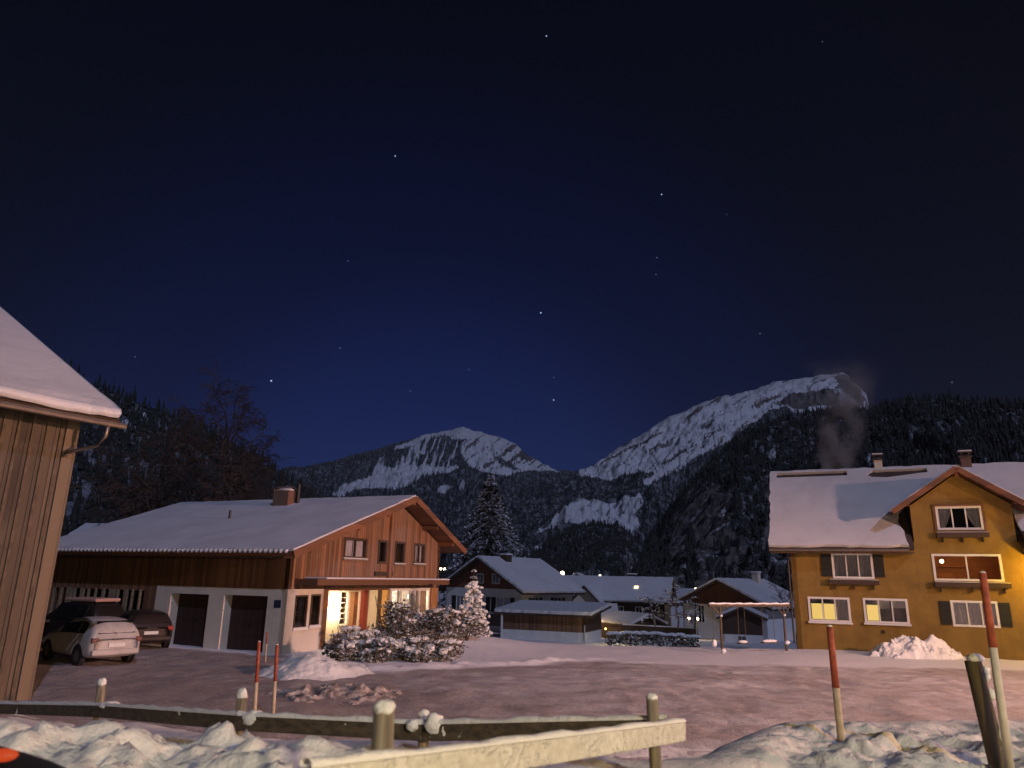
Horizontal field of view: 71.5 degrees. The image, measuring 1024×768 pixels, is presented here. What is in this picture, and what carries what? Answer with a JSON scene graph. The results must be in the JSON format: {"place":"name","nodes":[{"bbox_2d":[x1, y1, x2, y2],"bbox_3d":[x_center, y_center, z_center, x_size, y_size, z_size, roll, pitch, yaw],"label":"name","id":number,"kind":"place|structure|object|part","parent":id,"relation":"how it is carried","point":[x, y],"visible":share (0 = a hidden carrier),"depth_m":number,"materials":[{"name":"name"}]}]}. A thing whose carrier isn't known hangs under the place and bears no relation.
{"place":"outdoors","nodes":[
{"label":"outdoors","id":0,"kind":"place"},
{"bbox_2d":[66,383,296,527],"bbox_3d":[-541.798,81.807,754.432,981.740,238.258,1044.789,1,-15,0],"label":"hill","id":1,"kind":"structure","parent":0,"point":[71,503],"depth_m":630.32,"materials":[{"name":"green plant"}]},
{"bbox_2d":[55,351,449,578],"bbox_3d":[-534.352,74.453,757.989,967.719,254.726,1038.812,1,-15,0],"label":"distant forest","id":2,"kind":"object","parent":1,"relation":"on","point":[134,417],"visible":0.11,"depth_m":639.68,"materials":[{"name":"green plant"}]},
{"bbox_2d":[276,427,577,558],"bbox_3d":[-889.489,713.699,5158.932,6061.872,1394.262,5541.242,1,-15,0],"label":"mountain","id":3,"kind":"structure","parent":0,"point":[484,452],"depth_m":5577.90,"materials":[{"name":"white snow"}]},
{"bbox_2d":[279,433,576,559],"bbox_3d":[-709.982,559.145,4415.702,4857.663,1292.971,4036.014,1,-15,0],"label":"distant forest","id":4,"kind":"object","parent":3,"relation":"on","point":[480,484],"visible":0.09,"depth_m":5244.22,"materials":[{"name":"green plant"}]},
{"bbox_2d":[0,634,1023,760],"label":"road","id":5,"kind":"structure","parent":0,"point":[715,698],"depth_m":21.18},
{"bbox_2d":[42,597,125,639],"bbox_3d":[-17.944,9.821,29.347,4.360,1.965,2.040,-6,-17,24],"label":"parked car","id":6,"kind":"object","parent":5,"relation":"on","point":[61,614],"visible":0.28,"depth_m":28.67,"materials":[{"name":"paint"}]},
{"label":"side window","id":7,"kind":"part","parent":6,"relation":"part of","materials":[{"name":"black glass"}]},
{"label":"side window","id":8,"kind":"part","parent":6,"relation":"part of","materials":[{"name":"black glass"}]},
{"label":"rear window","id":9,"kind":"part","parent":6,"relation":"part of","materials":[{"name":"black glass"}]},
{"bbox_2d":[42,616,141,665],"bbox_3d":[-14.727,8.898,24.861,4.060,1.523,2.040,-10,-19,36],"label":"parked car","id":10,"kind":"object","parent":5,"relation":"on","point":[80,640],"visible":1,"depth_m":23.88,"materials":[{"name":"white paint"}]},
{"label":"side window","id":11,"kind":"part","parent":10,"relation":"part of","materials":[{"name":"black glass"}]},
{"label":"side window","id":12,"kind":"part","parent":10,"relation":"part of","materials":[{"name":"black glass"}]},
{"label":"rear window","id":13,"kind":"part","parent":10,"relation":"part of","materials":[{"name":"black glass"}]},
{"bbox_2d":[125,609,173,647],"bbox_3d":[-15.701,10.270,29.994,2.040,1.523,4.160,13,-19,-37],"label":"parked car","id":14,"kind":"object","parent":5,"relation":"on","point":[153,626],"visible":0.52,"depth_m":28.68,"materials":[{"name":"paint"}]},
{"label":"rear window","id":15,"kind":"part","parent":14,"relation":"part of","materials":[{"name":"black glass"}]},
{"bbox_2d":[253,641,260,709],"bbox_3d":[-5.460,6.464,15.182,0.145,1.853,0.080,1,-15,0],"label":"snow pole","id":16,"kind":"object","parent":5,"relation":"on","point":[256,676],"visible":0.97,"depth_m":15.21,"materials":[{"name":"brown wood"}]},
{"bbox_2d":[264,632,267,662],"bbox_3d":[-8.686,9.376,25.126,0.105,1.165,0.063,1,-15,0],"label":"snow pole","id":17,"kind":"object","parent":5,"relation":"on","point":[266,646],"visible":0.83,"depth_m":25.12,"materials":[{"name":"brown wood"}]},
{"bbox_2d":[271,644,278,713],"bbox_3d":[-5.261,6.683,15.782,0.143,1.722,0.080,1,-15,0],"label":"snow pole","id":18,"kind":"object","parent":5,"relation":"on","point":[275,679],"visible":0.96,"depth_m":15.79,"materials":[{"name":"brown wood"}]},
{"bbox_2d":[252,653,374,680],"bbox_3d":[-6.483,9.079,22.992,5.200,0.678,4.400,1,-15,0],"label":"snow heap","id":19,"kind":"object","parent":5,"relation":"on","point":[315,666],"visible":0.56,"depth_m":22.06,"materials":[{"name":"white snow"}]},
{"bbox_2d":[266,682,401,704],"bbox_3d":[-4.464,8.164,18.900,4.800,0.404,3.400,1,-15,0],"label":"snow heap","id":20,"kind":"object","parent":5,"relation":"on","point":[356,693],"visible":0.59,"depth_m":18.59,"materials":[{"name":"white snow"}]},
{"bbox_2d":[320,626,374,661],"bbox_3d":[-6.148,9.644,26.220,2.004,1.313,2.243,1,-15,0],"label":"snowy shrub","id":21,"kind":"object","parent":5,"relation":"on","point":[344,648],"visible":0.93,"depth_m":26.10,"materials":[{"name":"white plant"}]},
{"bbox_2d":[330,621,387,639],"bbox_3d":[-6.364,10.717,30.337,2.561,1.204,1.988,12,-18,-34],"label":"snowy shrub","id":22,"kind":"object","parent":5,"relation":"on","point":[349,628],"visible":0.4,"depth_m":29.93,"materials":[{"name":"white plant"}]},
{"bbox_2d":[355,633,400,662],"bbox_3d":[-5.164,9.824,26.383,2.285,1.119,2.021,1,-15,0],"label":"snowy shrub","id":23,"kind":"object","parent":5,"relation":"on","point":[375,648],"visible":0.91,"depth_m":25.87,"materials":[{"name":"white plant"}]},
{"bbox_2d":[371,594,425,638],"bbox_3d":[-4.920,10.242,30.725,2.366,2.251,2.115,1,-15,0],"label":"snowy shrub","id":24,"kind":"object","parent":5,"relation":"on","point":[398,622],"visible":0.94,"depth_m":30.37,"materials":[{"name":"white snow"}]},
{"bbox_2d":[383,636,423,660],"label":"snowy shrub","id":25,"kind":"object","parent":5,"relation":"on","point":[401,650],"visible":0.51,"depth_m":26.26,"materials":[{"name":"white plant"}]},
{"bbox_2d":[404,634,442,662],"bbox_3d":[-3.470,9.934,26.705,1.684,1.076,2.074,15,-20,-42],"label":"snowy shrub","id":26,"kind":"object","parent":5,"relation":"on","point":[426,652],"visible":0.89,"depth_m":26.17,"materials":[{"name":"white plant"}]},
{"bbox_2d":[411,601,466,639],"bbox_3d":[-3.256,10.379,30.968,2.748,1.746,1.657,-2,-15,10],"label":"snowy shrub","id":27,"kind":"object","parent":5,"relation":"on","point":[441,619],"visible":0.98,"depth_m":30.61,"materials":[{"name":"white snow"}]},
{"bbox_2d":[428,633,468,661],"bbox_3d":[-2.428,10.004,26.845,1.814,1.026,1.584,12,-18,-34],"label":"snowy shrub","id":28,"kind":"object","parent":5,"relation":"on","point":[449,649],"visible":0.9,"depth_m":26.47,"materials":[{"name":"white plant"}]},
{"bbox_2d":[450,608,488,640],"bbox_3d":[-1.912,10.615,31.199,1.861,1.424,1.669,1,-15,0],"label":"snowy shrub","id":29,"kind":"object","parent":5,"relation":"on","point":[472,625],"visible":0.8,"depth_m":30.96,"materials":[{"name":"white snow"}]},
{"bbox_2d":[0,714,1023,767],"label":"snow bank","id":30,"kind":"structure","parent":5,"relation":"on","point":[103,743],"depth_m":5.32,"materials":[{"name":"white snow"}]},
{"bbox_2d":[0,746,65,767],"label":"parked car","id":31,"kind":"object","parent":30,"relation":"on","point":[11,758],"visible":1,"depth_m":2.34,"materials":[{"name":"black paint"}]},
{"bbox_2d":[826,625,844,741],"bbox_3d":[2.967,2.874,6.490,0.071,1.283,0.065,1,-15,0],"label":"snow pole","id":32,"kind":"object","parent":30,"relation":"on","point":[836,690],"visible":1,"depth_m":6.50,"materials":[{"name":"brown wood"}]},
{"bbox_2d":[964,653,1004,767],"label":"leaning post","id":33,"kind":"object","parent":30,"relation":"on","point":[979,678],"visible":0.86,"depth_m":5.70,"materials":[{"name":"brown wood"}]},
{"bbox_2d":[979,571,1014,767],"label":"snow pole","id":34,"kind":"object","parent":30,"relation":"on","point":[999,695],"visible":1,"depth_m":5.60,"materials":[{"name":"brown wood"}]},
{"bbox_2d":[868,634,965,659],"bbox_3d":[18.045,11.727,31.749,4.800,1.092,2.400,1,-15,0],"label":"snow heap","id":35,"kind":"object","parent":5,"relation":"on","point":[931,646],"visible":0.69,"depth_m":31.38,"materials":[{"name":"white snow"}]},
{"bbox_2d":[0,0,1023,470],"label":"sky","id":36,"kind":"structure","parent":0,"point":[184,183],"materials":[{"name":"blue"}]},
{"bbox_2d":[536,524,642,575],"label":"hill","id":37,"kind":"structure","parent":0,"point":[606,573],"depth_m":1190.29,"materials":[{"name":"green plant"}]},
{"bbox_2d":[449,518,645,575],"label":"distant forest","id":38,"kind":"object","parent":37,"relation":"on","point":[604,541],"visible":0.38,"depth_m":1221.72,"materials":[{"name":"green plant"}]},
{"bbox_2d":[437,588,796,648],"bbox_3d":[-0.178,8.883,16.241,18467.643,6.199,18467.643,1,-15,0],"label":"ground","id":39,"kind":"structure","parent":0,"point":[707,642],"depth_m":61.92,"materials":[{"name":"white snow"}]},
{"bbox_2d":[0,307,126,700],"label":"barn","id":40,"kind":"structure","parent":39,"relation":"on","point":[50,400],"depth_m":17.93,"materials":[{"name":"brown wood"}]},
{"bbox_2d":[69,523,106,533],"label":"house","id":41,"kind":"structure","parent":39,"relation":"on","point":[85,526],"depth_m":62.41,"materials":[{"name":"white wood"}]},
{"bbox_2d":[69,436,157,525],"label":"bare tree","id":42,"kind":"object","parent":39,"relation":"on","point":[111,481],"visible":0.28,"depth_m":56.51,"materials":[{"name":"brown plant"}]},
{"bbox_2d":[93,393,264,518],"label":"bare tree","id":43,"kind":"object","parent":39,"relation":"on","point":[158,501],"visible":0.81,"depth_m":55.87,"materials":[{"name":"brown plant"}]},
{"bbox_2d":[126,356,286,504],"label":"bare tree","id":44,"kind":"object","parent":39,"relation":"on","point":[226,434],"visible":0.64,"depth_m":61.38,"materials":[{"name":"brown plant"}]},
{"bbox_2d":[190,452,274,501],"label":"bare tree","id":45,"kind":"object","parent":39,"relation":"on","point":[243,489],"visible":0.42,"depth_m":52.15,"materials":[{"name":"brown plant"}]},
{"bbox_2d":[174,427,297,501],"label":"bare tree","id":46,"kind":"object","parent":39,"relation":"on","point":[261,458],"visible":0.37,"depth_m":64.83,"materials":[{"name":"brown plant"}]},
{"bbox_2d":[46,484,466,654],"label":"brown house","id":47,"kind":"structure","parent":39,"relation":"on","point":[286,569],"depth_m":32.00,"materials":[{"name":"snow"},{"name":"cream plaster"},{"name":"brown wood"}]},
{"bbox_2d":[173,593,208,646],"bbox_3d":[-13.604,10.256,30.489,2.200,2.430,0.120,-5,-17,23],"label":"garage door","id":48,"kind":"structure","parent":47,"relation":"in","point":[192,608],"depth_m":30.61,"materials":[{"name":"brown wood"}]},
{"bbox_2d":[226,595,267,650],"bbox_3d":[-10.757,9.973,29.270,2.320,2.450,0.120,-5,-17,23],"label":"garage door","id":49,"kind":"structure","parent":47,"relation":"in","point":[248,613],"depth_m":29.39,"materials":[{"name":"brown wood"}]},
{"bbox_2d":[291,595,308,630],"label":"window","id":50,"kind":"structure","parent":47,"relation":"in","point":[303,627],"depth_m":29.06,"materials":[{"name":"brown wood"}]},
{"bbox_2d":[294,594,320,627],"bbox_3d":[-8.548,9.487,29.897,0.860,1.400,0.760,-5,-17,23],"label":"window","id":51,"kind":"structure","parent":47,"relation":"in","point":[299,599],"depth_m":29.88,"materials":[{"name":"brown wood"}]},
{"bbox_2d":[337,591,348,625],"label":"window","id":52,"kind":"structure","parent":47,"relation":"in","point":[346,602],"depth_m":33.61,"materials":[{"name":"white paint"}]},
{"bbox_2d":[348,592,354,625],"bbox_3d":[-7.739,11.069,34.086,0.028,2.130,0.420,-5,-17,23],"label":"door panel","id":53,"kind":"structure","parent":47,"relation":"in","point":[352,597],"depth_m":34.18,"materials":[{"name":"orange wood"}]},
{"bbox_2d":[342,537,367,560],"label":"window","id":54,"kind":"structure","parent":47,"relation":"in","point":[353,547],"depth_m":32.71,"materials":[{"name":"white wood"}]},
{"bbox_2d":[352,592,358,629],"bbox_3d":[-7.713,11.125,34.251,0.060,2.150,0.760,-5,-17,23],"label":"door","id":55,"kind":"structure","parent":47,"relation":"in","point":[356,593],"depth_m":34.51,"materials":[{"name":"brown wood"}]},
{"bbox_2d":[376,590,381,626],"bbox_3d":[-6.502,11.221,34.709,0.220,2.250,0.047,-5,-17,23],"label":"door","id":56,"kind":"structure","parent":47,"relation":"in","point":[379,600],"depth_m":34.81,"materials":[{"name":"brown wood"}]},
{"bbox_2d":[377,540,387,563],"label":"window","id":57,"kind":"structure","parent":47,"relation":"in","point":[385,542],"depth_m":34.74,"materials":[{"name":"brown wood"}]},
{"bbox_2d":[381,590,388,634],"bbox_3d":[-6.227,11.180,34.595,0.340,2.280,0.047,-5,-17,23],"label":"door panel","id":58,"kind":"structure","parent":47,"relation":"in","point":[384,592],"depth_m":34.74,"materials":[{"name":"wood"}]},
{"bbox_2d":[380,541,405,565],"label":"window","id":59,"kind":"structure","parent":47,"relation":"in","point":[402,563],"depth_m":35.91,"materials":[{"name":"brown wood"}]},
{"bbox_2d":[390,588,429,614],"bbox_3d":[-5.250,11.182,36.482,0.130,1.360,3.800,-5,-17,23],"label":"window","id":60,"kind":"structure","parent":47,"relation":"in","point":[400,590],"depth_m":36.97,"materials":[{"name":"white paint"}]},
{"bbox_2d":[413,543,425,565],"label":"window","id":61,"kind":"structure","parent":47,"relation":"in","point":[417,546],"depth_m":37.71,"materials":[{"name":"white wood"}]},
{"bbox_2d":[260,468,321,499],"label":"bare tree","id":62,"kind":"object","parent":39,"relation":"on","point":[302,487],"visible":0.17,"depth_m":73.78,"materials":[{"name":"brown plant"}]},
{"bbox_2d":[0,678,686,767],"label":"wooden fence","id":63,"kind":"object","parent":39,"relation":"on","point":[525,741],"visible":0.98,"depth_m":4.74,"materials":[{"name":"brown wood"}]},
{"bbox_2d":[451,570,492,636],"bbox_3d":[-1.935,11.055,34.498,2.308,4.007,2.285,1,-15,0],"label":"young conifer","id":64,"kind":"object","parent":39,"relation":"on","point":[476,606],"visible":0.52,"depth_m":34.16,"materials":[{"name":"white plant"}]},
{"bbox_2d":[438,474,525,607],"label":"spruce tree","id":65,"kind":"object","parent":39,"relation":"on","point":[488,518],"visible":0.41,"depth_m":89.27,"materials":[{"name":"green plant"}]},
{"bbox_2d":[438,553,584,632],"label":"chalet","id":66,"kind":"object","parent":39,"relation":"on","point":[517,579],"visible":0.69,"depth_m":78.92,"materials":[{"name":"white paint"}]},
{"bbox_2d":[456,595,463,609],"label":"window","id":67,"kind":"structure","parent":66,"relation":"in","point":[460,597],"depth_m":80.65,"materials":[{"name":"white paint"}]},
{"bbox_2d":[476,573,483,583],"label":"window","id":68,"kind":"structure","parent":66,"relation":"in","point":[481,575],"depth_m":79.49,"materials":[{"name":"grey glass"}]},
{"bbox_2d":[479,596,485,611],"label":"window","id":69,"kind":"structure","parent":66,"relation":"in","point":[483,598],"depth_m":78.27,"materials":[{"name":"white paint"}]},
{"bbox_2d":[492,574,499,583],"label":"window","id":70,"kind":"structure","parent":66,"relation":"in","point":[497,581],"depth_m":77.95,"materials":[{"name":"white paint"}]},
{"bbox_2d":[496,597,509,607],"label":"window","id":71,"kind":"structure","parent":66,"relation":"in","point":[502,601],"depth_m":76.50,"materials":[{"name":"white paint"}]},
{"bbox_2d":[494,600,611,641],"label":"garage","id":72,"kind":"structure","parent":39,"relation":"on","point":[546,620],"depth_m":62.42,"materials":[{"name":"brown paint"}]},
{"bbox_2d":[601,603,617,636],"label":"annex building","id":73,"kind":"structure","parent":39,"relation":"on","point":[614,606],"depth_m":71.16,"materials":[{"name":"white wood"}]},
{"bbox_2d":[564,573,676,625],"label":"house","id":74,"kind":"structure","parent":39,"relation":"on","point":[623,592],"depth_m":91.39,"materials":[{"name":"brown wood"}]},
{"bbox_2d":[618,606,623,610],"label":"window","id":75,"kind":"structure","parent":74,"relation":"in","point":[620,608],"depth_m":91.07,"materials":[{"name":"black glass"}]},
{"bbox_2d":[635,606,642,612],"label":"window","id":76,"kind":"structure","parent":74,"relation":"in","point":[637,609],"depth_m":90.40,"materials":[{"name":"black glass"}]},
{"bbox_2d":[601,610,667,639],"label":"annex building","id":77,"kind":"structure","parent":39,"relation":"on","point":[614,620],"depth_m":66.21,"materials":[{"name":"brown wood"}]},
{"bbox_2d":[636,595,665,625],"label":"garden tree","id":78,"kind":"object","parent":39,"relation":"on","point":[648,599],"visible":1,"depth_m":60.61,"materials":[{"name":"plant"}]},
{"bbox_2d":[606,630,701,646],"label":"hedge","id":79,"kind":"object","parent":39,"relation":"on","point":[620,637],"visible":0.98,"depth_m":56.37,"materials":[{"name":"green plant"}]},
{"bbox_2d":[622,624,695,641],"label":"garden fence","id":80,"kind":"object","parent":39,"relation":"on","point":[663,629],"visible":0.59,"depth_m":62.10,"materials":[{"name":"brown wood"}]},
{"bbox_2d":[654,585,699,628],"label":"garden tree","id":81,"kind":"object","parent":39,"relation":"on","point":[675,601],"visible":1,"depth_m":59.50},
{"bbox_2d":[681,600,703,629],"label":"garden tree","id":82,"kind":"object","parent":39,"relation":"on","point":[695,615],"visible":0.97,"depth_m":61.37,"materials":[{"name":"brown plant"}]},
{"bbox_2d":[669,571,795,639],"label":"house","id":83,"kind":"structure","parent":39,"relation":"on","point":[755,588],"depth_m":74.30,"materials":[{"name":"white paint"}]},
{"bbox_2d":[697,604,704,622],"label":"window","id":84,"kind":"structure","parent":83,"relation":"in","point":[701,606],"depth_m":75.58,"materials":[{"name":"black glass"}]},
{"bbox_2d":[715,607,767,641],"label":"annex building","id":85,"kind":"structure","parent":39,"relation":"on","point":[752,623],"depth_m":66.10,"materials":[{"name":"white paint"}]},
{"bbox_2d":[737,635,746,641],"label":"window","id":86,"kind":"structure","parent":85,"relation":"in","point":[739,637],"depth_m":66.39,"materials":[{"name":"black glass"}]},
{"bbox_2d":[708,602,790,652],"bbox_3d":[11.107,11.329,32.880,5.059,2.364,0.329,9,-17,-26],"label":"swing set","id":87,"kind":"object","parent":39,"relation":"on","point":[740,604],"visible":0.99,"depth_m":32.95,"materials":[{"name":"brown wood"}]},
{"bbox_2d":[769,556,797,648],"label":"bare tree","id":88,"kind":"object","parent":39,"relation":"on","point":[782,588],"visible":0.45,"depth_m":54.13,"materials":[{"name":"brown plant"}]},
{"bbox_2d":[768,450,1023,659],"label":"yellow house","id":89,"kind":"structure","parent":39,"relation":"on","point":[865,550],"depth_m":34.24,"materials":[{"name":"yellow plaster"},{"name":"snow"},{"name":"brown wood"}]},
{"bbox_2d":[807,596,852,624],"bbox_3d":[15.626,11.094,35.016,2.020,1.310,0.860,-5,-17,23],"label":"window","id":90,"kind":"structure","parent":89,"relation":"in","point":[826,610],"depth_m":34.81,"materials":[{"name":"yellow glass"}]},
{"bbox_2d":[831,553,874,578],"bbox_3d":[16.803,8.989,35.115,1.970,1.350,0.780,-5,-17,23],"label":"window","id":91,"kind":"structure","parent":89,"relation":"in","point":[844,566],"depth_m":34.89,"materials":[{"name":"white paint"}]},
{"bbox_2d":[863,598,911,625],"bbox_3d":[17.887,10.857,34.052,2.040,1.290,0.860,-5,-17,23],"label":"window","id":92,"kind":"structure","parent":89,"relation":"in","point":[877,611],"depth_m":34.04,"materials":[{"name":"grey glass"}]},
{"bbox_2d":[935,506,984,529],"bbox_3d":[21.218,6.402,33.828,2.020,1.240,0.780,-5,-17,23],"label":"window","id":93,"kind":"structure","parent":89,"relation":"in","point":[947,517],"depth_m":33.82,"materials":[{"name":"white paint"}]},
{"bbox_2d":[931,554,1004,581],"bbox_3d":[21.073,8.499,32.937,2.770,1.220,0.130,-5,-17,23],"label":"window","id":94,"kind":"structure","parent":89,"relation":"in","point":[1002,579],"depth_m":32.87,"materials":[{"name":"white paint"}]},
{"bbox_2d":[950,600,1000,627],"bbox_3d":[21.206,10.549,32.671,1.980,1.290,0.780,-5,-17,23],"label":"window","id":95,"kind":"structure","parent":89,"relation":"in","point":[964,613],"depth_m":32.51,"materials":[{"name":"grey glass"}]},
{"bbox_2d":[446,372,868,571],"bbox_3d":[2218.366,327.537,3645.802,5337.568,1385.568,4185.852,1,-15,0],"label":"mountain","id":96,"kind":"structure","parent":0,"point":[669,444],"depth_m":3686.36,"materials":[{"name":"white snow"}]},
{"bbox_2d":[447,407,789,572],"bbox_3d":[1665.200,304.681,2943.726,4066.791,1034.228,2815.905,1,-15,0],"label":"distant forest","id":97,"kind":"object","parent":96,"relation":"on","point":[534,542],"visible":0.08,"depth_m":3078.16,"materials":[{"name":"green plant"}]},
{"bbox_2d":[645,398,1023,590],"bbox_3d":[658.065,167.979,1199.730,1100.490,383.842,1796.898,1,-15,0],"label":"hill","id":98,"kind":"structure","parent":0,"point":[705,515],"depth_m":1043.82,"materials":[{"name":"green plant"}]},
{"bbox_2d":[623,390,1023,590],"bbox_3d":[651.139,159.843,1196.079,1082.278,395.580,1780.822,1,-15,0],"label":"distant forest","id":99,"kind":"object","parent":98,"relation":"on","point":[980,450],"visible":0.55,"depth_m":1065.78,"materials":[{"name":"green plant"}]}
]}

